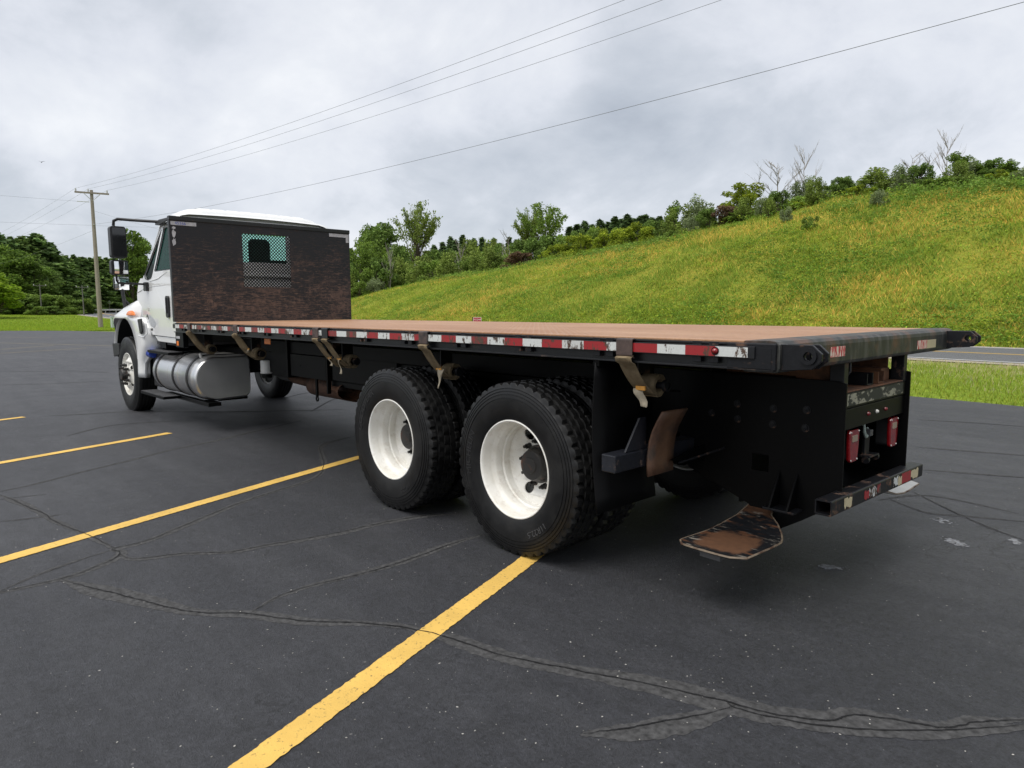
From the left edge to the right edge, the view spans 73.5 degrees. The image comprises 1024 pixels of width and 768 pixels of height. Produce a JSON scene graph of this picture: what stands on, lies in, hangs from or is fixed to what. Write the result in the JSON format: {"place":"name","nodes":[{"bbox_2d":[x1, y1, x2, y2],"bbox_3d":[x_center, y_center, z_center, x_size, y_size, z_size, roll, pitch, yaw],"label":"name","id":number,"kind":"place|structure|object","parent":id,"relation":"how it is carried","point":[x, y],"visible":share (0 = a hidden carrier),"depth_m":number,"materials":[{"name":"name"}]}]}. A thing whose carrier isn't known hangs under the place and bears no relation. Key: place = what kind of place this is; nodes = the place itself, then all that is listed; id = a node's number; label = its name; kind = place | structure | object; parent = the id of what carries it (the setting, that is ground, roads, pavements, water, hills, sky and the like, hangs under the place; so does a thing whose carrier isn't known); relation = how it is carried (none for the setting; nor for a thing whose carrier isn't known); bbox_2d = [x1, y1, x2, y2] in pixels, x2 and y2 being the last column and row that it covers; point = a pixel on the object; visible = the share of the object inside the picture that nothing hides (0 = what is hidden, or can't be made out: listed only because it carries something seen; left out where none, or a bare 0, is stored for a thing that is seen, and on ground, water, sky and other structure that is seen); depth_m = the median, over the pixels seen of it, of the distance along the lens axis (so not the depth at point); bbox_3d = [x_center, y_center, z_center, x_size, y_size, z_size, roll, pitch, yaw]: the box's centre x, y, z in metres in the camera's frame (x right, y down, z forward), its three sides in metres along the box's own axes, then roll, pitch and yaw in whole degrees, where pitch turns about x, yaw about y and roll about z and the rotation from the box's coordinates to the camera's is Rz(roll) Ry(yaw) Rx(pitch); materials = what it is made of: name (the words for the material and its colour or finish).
{"place":"outdoors","nodes":[
{"label":"outdoors","id":0,"kind":"place"},
{"bbox_2d":[0,309,1023,405],"bbox_3d":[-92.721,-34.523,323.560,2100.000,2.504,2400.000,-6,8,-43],"label":"ground","id":1,"kind":"structure","parent":0,"point":[957,385],"depth_m":14.00,"materials":[{"name":"green plant"}]},
{"bbox_2d":[0,273,25,311],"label":"deciduous tree","id":2,"kind":"object","parent":1,"relation":"on","point":[9,295],"visible":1,"depth_m":93.76,"materials":[{"name":"green plant"}]},
{"bbox_2d":[0,232,29,275],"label":"pine tree","id":3,"kind":"object","parent":1,"relation":"on","point":[3,239],"visible":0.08,"depth_m":119.05,"materials":[{"name":"green plant"}]},
{"bbox_2d":[0,248,40,292],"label":"deciduous tree","id":4,"kind":"object","parent":1,"relation":"on","point":[9,256],"visible":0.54,"depth_m":114.57,"materials":[{"name":"green plant"}]},
{"bbox_2d":[6,295,37,314],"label":"bush","id":5,"kind":"object","parent":1,"relation":"on","point":[25,301],"visible":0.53,"depth_m":110.14,"materials":[{"name":"green plant"}]},
{"bbox_2d":[14,235,43,260],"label":"pine tree","id":6,"kind":"object","parent":1,"relation":"on","point":[24,245],"visible":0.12,"depth_m":126.90,"materials":[{"name":"green plant"}]},
{"bbox_2d":[7,263,65,294],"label":"deciduous tree","id":7,"kind":"object","parent":1,"relation":"on","point":[43,273],"visible":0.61,"depth_m":116.31,"materials":[{"name":"green plant"}]},
{"bbox_2d":[24,306,48,314],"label":"bush","id":8,"kind":"object","parent":1,"relation":"on","point":[35,309],"visible":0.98,"depth_m":108.47,"materials":[{"name":"green plant"}]},
{"bbox_2d":[25,294,68,311],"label":"bush","id":9,"kind":"object","parent":1,"relation":"on","point":[62,299],"visible":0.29,"depth_m":113.35,"materials":[{"name":"green plant"}]},
{"bbox_2d":[42,306,66,314],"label":"bush","id":10,"kind":"object","parent":1,"relation":"on","point":[53,310],"visible":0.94,"depth_m":110.41,"materials":[{"name":"green plant"}]},
{"bbox_2d":[0,314,114,330],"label":"lawn grass","id":11,"kind":"structure","parent":1,"relation":"on","point":[82,325],"depth_m":74.24,"materials":[{"name":"green plant"}]},
{"bbox_2d":[26,233,95,297],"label":"pine tree","id":12,"kind":"object","parent":1,"relation":"on","point":[38,241],"visible":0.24,"depth_m":129.91,"materials":[{"name":"green plant"}]},
{"bbox_2d":[48,276,89,303],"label":"pine tree","id":13,"kind":"object","parent":1,"relation":"on","point":[64,291],"visible":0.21,"depth_m":124.35,"materials":[{"name":"green plant"}]},
{"bbox_2d":[52,298,92,312],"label":"bush","id":14,"kind":"object","parent":1,"relation":"on","point":[89,301],"visible":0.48,"depth_m":116.64,"materials":[{"name":"green plant"}]},
{"bbox_2d":[59,268,96,305],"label":"pine tree","id":15,"kind":"object","parent":1,"relation":"on","point":[70,273],"visible":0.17,"depth_m":133.24,"materials":[{"name":"green plant"}]},
{"bbox_2d":[61,299,95,312],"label":"bush","id":16,"kind":"object","parent":1,"relation":"on","point":[78,302],"visible":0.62,"depth_m":116.50,"materials":[{"name":"green plant"}]},
{"bbox_2d":[77,257,93,272],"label":"pine tree","id":17,"kind":"object","parent":1,"relation":"on","point":[85,263],"visible":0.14,"depth_m":154.89,"materials":[{"name":"green plant"}]},
{"bbox_2d":[74,188,108,326],"bbox_3d":[-36.877,-11.041,60.851,2.569,12.220,0.679,-6,8,-43],"label":"utility pole","id":18,"kind":"object","parent":1,"relation":"on","point":[98,289],"visible":0.94,"depth_m":60.80,"materials":[{"name":"brown wood"}]},
{"bbox_2d":[82,0,623,186],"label":"power line","id":19,"kind":"object","parent":18,"relation":"attached to","point":[398,84],"visible":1,"depth_m":27.81,"materials":[{"name":"grey metal"}]},
{"bbox_2d":[94,0,661,187],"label":"power line","id":20,"kind":"object","parent":18,"relation":"attached to","point":[427,84],"visible":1,"depth_m":28.00,"materials":[{"name":"grey metal"}]},
{"bbox_2d":[115,0,719,188],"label":"power line","id":21,"kind":"object","parent":18,"relation":"attached to","point":[465,86],"visible":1,"depth_m":27.70,"materials":[{"name":"grey metal"}]},
{"bbox_2d":[100,2,1022,223],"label":"neutral cable","id":22,"kind":"object","parent":18,"relation":"attached to","point":[669,96],"visible":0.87,"depth_m":20.45,"materials":[{"name":"grey metal"}]},
{"bbox_2d":[75,269,110,308],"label":"pine tree","id":23,"kind":"object","parent":1,"relation":"on","point":[82,272],"visible":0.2,"depth_m":142.76,"materials":[{"name":"green plant"}]},
{"bbox_2d":[87,256,111,311],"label":"pine tree","id":24,"kind":"object","parent":1,"relation":"on","point":[103,265],"visible":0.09,"depth_m":158.18,"materials":[{"name":"green plant"}]},
{"bbox_2d":[85,272,122,308],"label":"pine tree","id":25,"kind":"object","parent":1,"relation":"on","point":[92,279],"visible":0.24,"depth_m":145.63,"materials":[{"name":"green plant"}]},
{"bbox_2d":[90,270,127,311],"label":"pine tree","id":26,"kind":"object","parent":1,"relation":"on","point":[109,287],"visible":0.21,"depth_m":149.71,"materials":[{"name":"green plant"}]},
{"bbox_2d":[109,227,152,301],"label":"deciduous tree","id":27,"kind":"object","parent":1,"relation":"on","point":[141,247],"visible":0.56,"depth_m":150.40,"materials":[{"name":"green plant"}]},
{"bbox_2d":[0,331,1023,767],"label":"parking lot","id":28,"kind":"structure","parent":1,"relation":"on","point":[128,617],"depth_m":3.35,"materials":[{"name":"grey asphalt"}]},
{"bbox_2d":[0,390,1019,767],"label":"pebbles","id":29,"kind":"object","parent":28,"relation":"on","point":[452,632],"visible":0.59,"depth_m":2.81,"materials":[{"name":"grey stone"}]},
{"bbox_2d":[107,208,980,561],"bbox_3d":[-1.788,-0.744,7.643,3.068,2.829,11.383,-6,8,-43],"label":"flatbed truck","id":30,"kind":"object","parent":28,"relation":"on","point":[533,438],"visible":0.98,"depth_m":4.24,"materials":[{"name":"paint"}]},
{"bbox_2d":[186,323,216,353],"bbox_3d":[-3.652,-0.532,8.058,0.315,0.372,0.107,-6,8,-43],"label":"cargo strap","id":31,"kind":"object","parent":30,"relation":"attached to","point":[196,342],"visible":0.9,"depth_m":8.04,"materials":[{"name":"fabric"}]},
{"bbox_2d":[232,325,265,359],"bbox_3d":[-2.702,-0.428,7.050,0.315,0.368,0.115,-6,8,-43],"label":"cargo strap","id":32,"kind":"object","parent":30,"relation":"attached to","point":[243,346],"visible":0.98,"depth_m":7.03,"materials":[{"name":"fabric"}]},
{"bbox_2d":[312,327,343,366],"bbox_3d":[-1.533,-0.309,5.797,0.302,0.343,0.110,-6,8,-43],"label":"cargo strap","id":33,"kind":"object","parent":30,"relation":"attached to","point":[334,361],"visible":0.69,"depth_m":5.74,"materials":[{"name":"fabric"}]},
{"bbox_2d":[321,328,358,373],"bbox_3d":[-1.423,-0.276,5.684,0.304,0.385,0.110,-6,8,-43],"label":"cargo strap","id":34,"kind":"object","parent":30,"relation":"attached to","point":[346,361],"visible":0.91,"depth_m":5.66,"materials":[{"name":"fabric"}]},
{"bbox_2d":[417,331,459,388],"bbox_3d":[-0.491,-0.168,4.689,0.304,0.394,0.115,-6,8,-43],"label":"cargo strap","id":35,"kind":"object","parent":30,"relation":"attached to","point":[444,371],"visible":0.93,"depth_m":4.65,"materials":[{"name":"fabric"}]},
{"bbox_2d":[615,338,664,407],"bbox_3d":[0.653,-0.061,3.466,0.306,0.350,0.110,-6,8,-43],"label":"cargo strap","id":36,"kind":"object","parent":30,"relation":"attached to","point":[643,384],"visible":0.98,"depth_m":3.43,"materials":[{"name":"fabric"}]},
{"bbox_2d":[0,0,1023,285],"label":"sky","id":37,"kind":"structure","parent":0,"point":[94,91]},
{"bbox_2d":[77,311,1023,365],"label":"road","id":38,"kind":"structure","parent":0,"point":[1005,355],"depth_m":21.42,"materials":[{"name":"grey asphalt"}]},
{"bbox_2d":[341,169,1023,347],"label":"hill","id":39,"kind":"structure","parent":0,"point":[957,255],"depth_m":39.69,"materials":[{"name":"green plant"}]},
{"bbox_2d":[351,280,372,297],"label":"bush","id":40,"kind":"object","parent":39,"relation":"on","point":[355,290],"visible":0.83,"depth_m":107.67,"materials":[{"name":"green plant"}]},
{"bbox_2d":[350,267,378,292],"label":"bush","id":41,"kind":"object","parent":39,"relation":"on","point":[366,276],"visible":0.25,"depth_m":116.76,"materials":[{"name":"green plant"}]},
{"bbox_2d":[350,240,387,281],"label":"elm tree","id":42,"kind":"object","parent":39,"relation":"on","point":[364,256],"visible":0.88,"depth_m":122.38,"materials":[{"name":"green plant"}]},
{"bbox_2d":[363,277,386,292],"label":"willow bush","id":43,"kind":"object","parent":39,"relation":"on","point":[374,285],"visible":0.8,"depth_m":108.49,"materials":[{"name":"green plant"}]},
{"bbox_2d":[354,221,405,280],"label":"deciduous tree","id":44,"kind":"object","parent":39,"relation":"on","point":[383,235],"visible":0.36,"depth_m":142.98,"materials":[{"name":"green plant"}]},
{"bbox_2d":[366,257,398,291],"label":"bush","id":45,"kind":"object","parent":39,"relation":"on","point":[380,272],"visible":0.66,"depth_m":115.42,"materials":[{"name":"green plant"}]},
{"bbox_2d":[384,243,410,287],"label":"bush","id":46,"kind":"object","parent":39,"relation":"on","point":[398,251],"visible":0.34,"depth_m":130.23,"materials":[{"name":"green plant"}]},
{"bbox_2d":[387,256,412,287],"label":"bush","id":47,"kind":"object","parent":39,"relation":"on","point":[398,267],"visible":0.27,"depth_m":119.67,"materials":[{"name":"green plant"}]},
{"bbox_2d":[388,200,442,265],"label":"elm tree","id":48,"kind":"object","parent":39,"relation":"on","point":[417,233],"visible":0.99,"depth_m":133.43,"materials":[{"name":"green plant"}]},
{"bbox_2d":[405,256,441,283],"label":"bush","id":49,"kind":"object","parent":39,"relation":"on","point":[414,276],"visible":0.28,"depth_m":114.37,"materials":[{"name":"green plant"}]},
{"bbox_2d":[416,259,446,281],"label":"bush","id":50,"kind":"object","parent":39,"relation":"on","point":[429,267],"visible":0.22,"depth_m":109.33,"materials":[{"name":"green plant"}]},
{"bbox_2d":[429,248,458,277],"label":"bush","id":51,"kind":"object","parent":39,"relation":"on","point":[438,255],"visible":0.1,"depth_m":146.91,"materials":[{"name":"green plant"}]},
{"bbox_2d":[433,251,470,277],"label":"bush","id":52,"kind":"object","parent":39,"relation":"on","point":[448,267],"visible":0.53,"depth_m":104.92,"materials":[{"name":"green plant"}]},
{"bbox_2d":[458,238,481,262],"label":"bush","id":53,"kind":"object","parent":39,"relation":"on","point":[470,249],"visible":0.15,"depth_m":136.58,"materials":[{"name":"green plant"}]},
{"bbox_2d":[468,248,501,271],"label":"bush","id":54,"kind":"object","parent":39,"relation":"on","point":[477,262],"visible":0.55,"depth_m":101.60,"materials":[{"name":"green plant"}]},
{"bbox_2d":[483,237,509,258],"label":"bush","id":55,"kind":"object","parent":39,"relation":"on","point":[494,241],"visible":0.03,"depth_m":141.61,"materials":[{"name":"green plant"}]},
{"bbox_2d":[500,251,531,268],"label":"brown bush","id":56,"kind":"object","parent":39,"relation":"on","point":[518,257],"visible":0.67,"depth_m":95.65,"materials":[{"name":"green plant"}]},
{"bbox_2d":[509,238,533,266],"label":"bush","id":57,"kind":"object","parent":39,"relation":"on","point":[516,246],"visible":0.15,"depth_m":105.59,"materials":[{"name":"green plant"}]},
{"bbox_2d":[511,207,538,240],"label":"elm tree","id":58,"kind":"object","parent":39,"relation":"on","point":[523,233],"visible":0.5,"depth_m":113.22,"materials":[{"name":"green plant"}]},
{"bbox_2d":[521,238,546,260],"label":"bush","id":59,"kind":"object","parent":39,"relation":"on","point":[531,245],"visible":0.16,"depth_m":102.34,"materials":[{"name":"green plant"}]},
{"bbox_2d":[516,202,567,239],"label":"elm tree","id":60,"kind":"object","parent":39,"relation":"on","point":[551,229],"visible":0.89,"depth_m":109.65,"materials":[{"name":"green plant"}]},
{"bbox_2d":[533,234,566,258],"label":"bush","id":61,"kind":"object","parent":39,"relation":"on","point":[543,243],"visible":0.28,"depth_m":99.91,"materials":[{"name":"green plant"}]},
{"bbox_2d":[555,235,585,256],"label":"sumac bush","id":62,"kind":"object","parent":39,"relation":"on","point":[564,247],"visible":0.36,"depth_m":81.06,"materials":[{"name":"green plant"}]},
{"bbox_2d":[564,233,597,255],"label":"sumac bush","id":63,"kind":"object","parent":39,"relation":"on","point":[588,240],"visible":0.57,"depth_m":78.84,"materials":[{"name":"green plant"}]},
{"bbox_2d":[586,228,614,252],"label":"sumac bush","id":64,"kind":"object","parent":39,"relation":"on","point":[598,244],"visible":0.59,"depth_m":76.38,"materials":[{"name":"green plant"}]},
{"bbox_2d":[598,227,633,249],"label":"sumac bush","id":65,"kind":"object","parent":39,"relation":"on","point":[614,235],"visible":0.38,"depth_m":75.17,"materials":[{"name":"green plant"}]},
{"bbox_2d":[619,213,636,239],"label":"spruce tree","id":66,"kind":"object","parent":39,"relation":"on","point":[627,220],"visible":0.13,"depth_m":115.66,"materials":[{"name":"green plant"}]},
{"bbox_2d":[617,222,653,244],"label":"sumac bush","id":67,"kind":"object","parent":39,"relation":"on","point":[624,234],"visible":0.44,"depth_m":72.94,"materials":[{"name":"green plant"}]},
{"bbox_2d":[628,225,659,242],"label":"sumac bush","id":68,"kind":"object","parent":39,"relation":"on","point":[646,232],"visible":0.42,"depth_m":71.74,"materials":[{"name":"green plant"}]},
{"bbox_2d":[642,220,663,235],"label":"bush","id":69,"kind":"object","parent":39,"relation":"on","point":[653,223],"visible":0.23,"depth_m":73.06,"materials":[{"name":"green plant"}]},
{"bbox_2d":[664,200,682,234],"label":"sapling","id":70,"kind":"object","parent":39,"relation":"on","point":[677,208],"visible":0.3,"depth_m":70.30,"materials":[{"name":"green plant"}]},
{"bbox_2d":[660,202,694,234],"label":"bush","id":71,"kind":"object","parent":39,"relation":"on","point":[670,225],"visible":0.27,"depth_m":68.35,"materials":[{"name":"green plant"}]},
{"bbox_2d":[681,214,700,232],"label":"willow bush","id":72,"kind":"object","parent":39,"relation":"on","point":[690,222],"visible":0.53,"depth_m":64.49,"materials":[{"name":"green plant"}]},
{"bbox_2d":[681,193,714,227],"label":"willow bush","id":73,"kind":"object","parent":39,"relation":"on","point":[698,207],"visible":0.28,"depth_m":67.04,"materials":[{"name":"green plant"}]},
{"bbox_2d":[695,208,718,228],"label":"bush","id":74,"kind":"object","parent":39,"relation":"on","point":[702,215],"visible":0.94,"depth_m":59.82,"materials":[{"name":"green plant"}]},
{"bbox_2d":[711,205,739,224],"bbox_3d":[18.799,-14.589,59.839,3.456,1.964,2.660,-6,9,-44],"label":"brown bush","id":75,"kind":"object","parent":39,"relation":"on","point":[724,210],"visible":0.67,"depth_m":59.13,"materials":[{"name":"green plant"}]},
{"bbox_2d":[718,182,765,209],"bbox_3d":[21.343,-16.550,63.103,4.811,3.989,4.296,4,7,31],"label":"sumac tree","id":76,"kind":"object","parent":39,"relation":"on","point":[751,194],"visible":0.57,"depth_m":62.64,"materials":[{"name":"green plant"}]},
{"bbox_2d":[733,196,758,220],"bbox_3d":[19.603,-14.509,57.390,2.042,2.398,1.886,-3,7,-24],"label":"bush","id":77,"kind":"object","parent":39,"relation":"on","point":[744,204],"visible":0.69,"depth_m":57.22,"materials":[{"name":"green plant"}]},
{"bbox_2d":[754,197,768,216],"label":"willow bush","id":78,"kind":"object","parent":39,"relation":"on","point":[759,207],"visible":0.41,"depth_m":54.62,"materials":[{"name":"green plant"}]},
{"bbox_2d":[762,197,776,217],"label":"bush","id":79,"kind":"object","parent":39,"relation":"on","point":[768,205],"visible":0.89,"depth_m":53.06,"materials":[{"name":"green plant"}]},
{"bbox_2d":[747,160,807,197],"bbox_3d":[22.679,-17.012,58.163,4.582,4.787,3.789,-2,6,-16],"label":"dead tree","id":80,"kind":"object","parent":39,"relation":"on","point":[778,180],"visible":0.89,"depth_m":58.52,"materials":[{"name":"grey wood"}]},
{"bbox_2d":[766,190,790,211],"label":"bush","id":81,"kind":"object","parent":39,"relation":"on","point":[779,196],"visible":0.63,"depth_m":53.76,"materials":[{"name":"green plant"}]},
{"bbox_2d":[779,206,792,221],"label":"willow bush","id":82,"kind":"object","parent":39,"relation":"on","point":[785,216],"visible":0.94,"depth_m":49.09,"materials":[{"name":"green plant"}]},
{"bbox_2d":[788,141,821,189],"bbox_3d":[25.181,-17.839,58.557,2.820,5.510,1.938,1,6,7],"label":"dead tree","id":83,"kind":"object","parent":39,"relation":"on","point":[802,159],"visible":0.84,"depth_m":58.27,"materials":[{"name":"grey wood"}]},
{"bbox_2d":[788,175,822,197],"bbox_3d":[24.905,-16.305,58.316,2.678,2.887,3.044,1,6,8],"label":"willow bush","id":84,"kind":"object","parent":39,"relation":"on","point":[798,191],"visible":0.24,"depth_m":57.85,"materials":[{"name":"green plant"}]},
{"bbox_2d":[801,215,818,228],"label":"bush","id":85,"kind":"object","parent":39,"relation":"on","point":[809,221],"visible":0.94,"depth_m":45.04,"materials":[{"name":"green plant"}]},
{"bbox_2d":[805,177,827,205],"bbox_3d":[23.204,-14.551,52.259,1.910,2.428,2.067,1,6,12],"label":"bush","id":86,"kind":"object","parent":39,"relation":"on","point":[811,191],"visible":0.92,"depth_m":51.91,"materials":[{"name":"green plant"}]},
{"bbox_2d":[830,176,855,196],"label":"bush","id":87,"kind":"object","parent":39,"relation":"on","point":[841,182],"visible":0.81,"depth_m":52.88,"materials":[{"name":"green plant"}]},
{"bbox_2d":[841,184,876,195],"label":"sumac bush","id":88,"kind":"object","parent":39,"relation":"on","point":[856,188],"visible":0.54,"depth_m":50.79,"materials":[{"name":"green plant"}]},
{"bbox_2d":[869,188,890,206],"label":"willow bush","id":89,"kind":"object","parent":39,"relation":"on","point":[876,198],"visible":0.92,"depth_m":44.89,"materials":[{"name":"green plant"}]},
{"bbox_2d":[854,167,910,187],"bbox_3d":[28.509,-15.525,52.847,4.334,2.488,4.004,-5,8,-38],"label":"bush","id":90,"kind":"object","parent":39,"relation":"on","point":[876,174],"visible":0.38,"depth_m":52.23,"materials":[{"name":"green plant"}]},
{"bbox_2d":[887,162,915,192],"bbox_3d":[28.196,-14.784,49.455,1.848,2.329,2.100,2,7,19],"label":"willow bush","id":91,"kind":"object","parent":39,"relation":"on","point":[897,174],"visible":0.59,"depth_m":49.36,"materials":[{"name":"green plant"}]},
{"bbox_2d":[900,162,935,190],"bbox_3d":[28.746,-14.523,48.440,1.891,2.071,2.042,-4,7,-32],"label":"bush","id":92,"kind":"object","parent":39,"relation":"on","point":[917,171],"visible":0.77,"depth_m":48.21,"materials":[{"name":"green plant"}]},
{"bbox_2d":[922,176,966,187],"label":"bush","id":93,"kind":"object","parent":39,"relation":"on","point":[929,181],"visible":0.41,"depth_m":45.74,"materials":[{"name":"green plant"}]},
{"bbox_2d":[932,126,964,173],"bbox_3d":[31.698,-16.322,49.663,2.308,4.536,1.585,1,6,12],"label":"dead tree","id":94,"kind":"object","parent":39,"relation":"on","point":[942,153],"visible":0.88,"depth_m":49.50,"materials":[{"name":"grey wood"}]},
{"bbox_2d":[940,160,974,182],"bbox_3d":[30.020,-13.962,46.179,1.834,2.154,1.694,0,6,5],"label":"bush","id":95,"kind":"object","parent":39,"relation":"on","point":[962,168],"visible":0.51,"depth_m":45.95,"materials":[{"name":"green plant"}]},
{"bbox_2d":[945,151,972,169],"bbox_3d":[31.585,-15.120,48.302,2.301,2.678,1.803,-5,8,-35],"label":"sapling","id":96,"kind":"object","parent":39,"relation":"on","point":[954,157],"visible":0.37,"depth_m":48.19,"materials":[{"name":"green plant"}]},
{"bbox_2d":[977,157,1004,173],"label":"bush","id":97,"kind":"object","parent":39,"relation":"on","point":[990,164],"visible":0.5,"depth_m":46.21,"materials":[{"name":"green plant"}]},
{"bbox_2d":[991,158,1020,172],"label":"bush","id":98,"kind":"object","parent":39,"relation":"on","point":[1009,163],"visible":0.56,"depth_m":45.48,"materials":[{"name":"green plant"}]},
{"bbox_2d":[888,357,1023,406],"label":"verge grass","id":99,"kind":"structure","parent":0,"point":[986,371],"depth_m":14.03,"materials":[{"name":"green plant"}]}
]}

